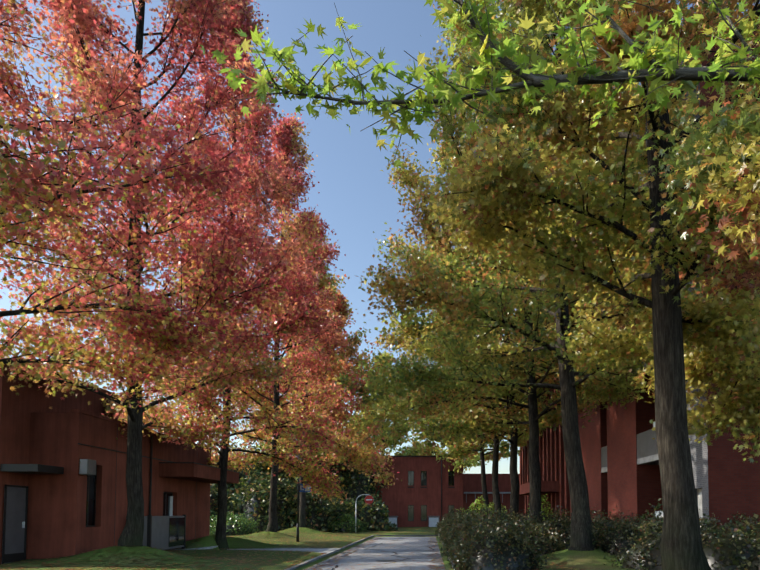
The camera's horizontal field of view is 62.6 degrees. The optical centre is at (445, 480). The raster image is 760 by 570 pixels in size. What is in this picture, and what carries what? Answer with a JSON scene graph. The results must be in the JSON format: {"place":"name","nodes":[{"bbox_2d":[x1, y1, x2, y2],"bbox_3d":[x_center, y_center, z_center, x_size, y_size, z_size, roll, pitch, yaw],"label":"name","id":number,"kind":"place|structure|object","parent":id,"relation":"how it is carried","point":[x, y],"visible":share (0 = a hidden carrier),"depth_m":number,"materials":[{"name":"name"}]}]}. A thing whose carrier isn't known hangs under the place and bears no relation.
{"place":"outdoors","nodes":[
{"label":"outdoors","id":0,"kind":"place"},
{"bbox_2d":[227,548,340,554],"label":"side path","id":1,"kind":"structure","parent":0,"point":[330,550],"depth_m":26.31,"materials":[{"name":"concrete"}]},
{"bbox_2d":[0,527,638,569],"bbox_3d":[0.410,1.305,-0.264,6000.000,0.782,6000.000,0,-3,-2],"label":"ground","id":2,"kind":"structure","parent":0,"point":[588,560],"depth_m":18.49,"materials":[{"name":"green plant"}]},
{"bbox_2d":[0,357,239,563],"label":"building","id":3,"kind":"structure","parent":2,"relation":"on","point":[63,490],"depth_m":18.41,"materials":[{"name":"red brick"}]},
{"bbox_2d":[0,0,252,398],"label":"tree","id":4,"kind":"object","parent":2,"relation":"on","point":[52,192],"visible":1,"depth_m":11.96,"materials":[{"name":"red plant"}]},
{"bbox_2d":[0,0,319,546],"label":"tree","id":5,"kind":"object","parent":2,"relation":"on","point":[225,259],"visible":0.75,"depth_m":18.05,"materials":[{"name":"red plant"}]},
{"bbox_2d":[122,112,372,531],"bbox_3d":[-9.721,-9.009,35.074,12.067,24.260,14.060,-2,-3,30],"label":"tree","id":6,"kind":"object","parent":2,"relation":"on","point":[285,138],"visible":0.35,"depth_m":34.55,"materials":[{"name":"red plant"}]},
{"bbox_2d":[99,0,401,549],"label":"tree","id":7,"kind":"object","parent":2,"relation":"on","point":[312,426],"visible":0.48,"depth_m":26.25,"materials":[{"name":"red plant"}]},
{"bbox_2d":[158,429,397,532],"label":"bushes","id":8,"kind":"object","parent":2,"relation":"on","point":[249,494],"visible":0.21,"depth_m":46.01,"materials":[{"name":"green plant"}]},
{"bbox_2d":[209,512,368,535],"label":"shrubs","id":9,"kind":"object","parent":2,"relation":"on","point":[236,525],"visible":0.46,"depth_m":39.88,"materials":[{"name":"green plant"}]},
{"bbox_2d":[296,453,310,541],"bbox_3d":[-7.061,0.895,30.610,0.784,4.460,0.367,0,-3,-2],"label":"signpost","id":10,"kind":"object","parent":2,"relation":"on","point":[300,488],"visible":0.65,"depth_m":30.58,"materials":[{"name":"grey metal"}]},
{"bbox_2d":[256,391,353,451],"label":"tree","id":11,"kind":"object","parent":2,"relation":"on","point":[309,444],"depth_m":75.04,"materials":[{"name":"orange plant"}]},
{"bbox_2d":[232,216,388,526],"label":"tree","id":12,"kind":"object","parent":2,"relation":"on","point":[333,364],"visible":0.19,"depth_m":42.21,"materials":[{"name":"red plant"}]},
{"bbox_2d":[249,333,374,475],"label":"tree","id":13,"kind":"object","parent":2,"relation":"on","point":[264,457],"visible":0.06,"depth_m":54.01,"materials":[{"name":"orange plant"}]},
{"bbox_2d":[262,290,383,500],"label":"tree","id":14,"kind":"object","parent":2,"relation":"on","point":[342,308],"visible":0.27,"depth_m":51.03,"materials":[{"name":"red plant"}]},
{"bbox_2d":[355,494,373,531],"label":"stop sign","id":15,"kind":"object","parent":2,"relation":"on","point":[369,499],"visible":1,"depth_m":45.11,"materials":[{"name":"red metal"}]},
{"bbox_2d":[262,455,519,526],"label":"building","id":16,"kind":"structure","parent":2,"relation":"on","point":[428,491],"depth_m":57.84,"materials":[{"name":"brick"}]},
{"bbox_2d":[349,350,437,455],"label":"tree","id":17,"kind":"object","parent":2,"relation":"on","point":[426,450],"visible":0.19,"depth_m":76.23,"materials":[{"name":"green plant"}]},
{"bbox_2d":[335,170,561,521],"bbox_3d":[0.957,-8.003,35.238,13.215,22.320,13.646,-1,-3,24],"label":"tree","id":18,"kind":"object","parent":2,"relation":"on","point":[436,424],"visible":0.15,"depth_m":32.38,"materials":[{"name":"green plant"}]},
{"bbox_2d":[405,424,509,470],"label":"tree","id":19,"kind":"object","parent":2,"relation":"on","point":[489,457],"visible":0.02,"depth_m":79.69,"materials":[{"name":"green plant"}]},
{"bbox_2d":[398,247,553,515],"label":"tree","id":20,"kind":"object","parent":2,"relation":"on","point":[458,452],"visible":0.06,"depth_m":44.43,"materials":[{"name":"green plant"}]},
{"bbox_2d":[439,391,528,511],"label":"tree","id":21,"kind":"object","parent":2,"relation":"on","point":[504,445],"visible":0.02,"depth_m":52.42,"materials":[{"name":"green plant"}]},
{"bbox_2d":[349,46,651,523],"bbox_3d":[2.296,-8.660,27.397,12.485,22.675,14.129,0,-3,-2],"label":"tree","id":22,"kind":"object","parent":2,"relation":"on","point":[407,180],"visible":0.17,"depth_m":27.18,"materials":[{"name":"green plant"}]},
{"bbox_2d":[456,494,552,521],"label":"shrubs","id":23,"kind":"object","parent":2,"relation":"on","point":[544,509],"visible":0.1,"depth_m":45.76,"materials":[{"name":"green plant"}]},
{"bbox_2d":[348,0,721,550],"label":"tree","id":24,"kind":"object","parent":2,"relation":"on","point":[604,350],"visible":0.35,"depth_m":18.87,"materials":[{"name":"green plant"}]},
{"bbox_2d":[406,0,759,569],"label":"tree","id":25,"kind":"object","parent":2,"relation":"on","point":[700,210],"visible":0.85,"depth_m":11.04,"materials":[{"name":"green plant"}]},
{"bbox_2d":[435,498,759,569],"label":"hedge","id":26,"kind":"object","parent":2,"relation":"on","point":[473,540],"visible":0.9,"depth_m":16.02,"materials":[{"name":"green plant"}]},
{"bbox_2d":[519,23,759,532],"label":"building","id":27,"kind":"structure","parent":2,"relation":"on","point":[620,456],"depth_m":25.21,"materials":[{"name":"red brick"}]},
{"bbox_2d":[309,537,444,569],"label":"road","id":28,"kind":"structure","parent":0,"point":[416,546],"depth_m":23.86,"materials":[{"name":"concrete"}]},
{"bbox_2d":[274,535,454,569],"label":"kerb","id":29,"kind":"structure","parent":28,"relation":"on","point":[307,561],"depth_m":27.00,"materials":[{"name":"concrete"}]},
{"bbox_2d":[356,546,394,561],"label":"manhole gratings","id":30,"kind":"object","parent":28,"relation":"on","point":[382,560],"visible":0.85,"depth_m":21.74,"materials":[{"name":"metal"}]},
{"bbox_2d":[0,0,759,473],"label":"sky","id":31,"kind":"structure","parent":0,"point":[356,198],"materials":[{"name":"blue"}]},
{"bbox_2d":[199,0,759,168],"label":"overhanging tree","id":32,"kind":"object","parent":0,"point":[691,75],"visible":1,"depth_m":6.08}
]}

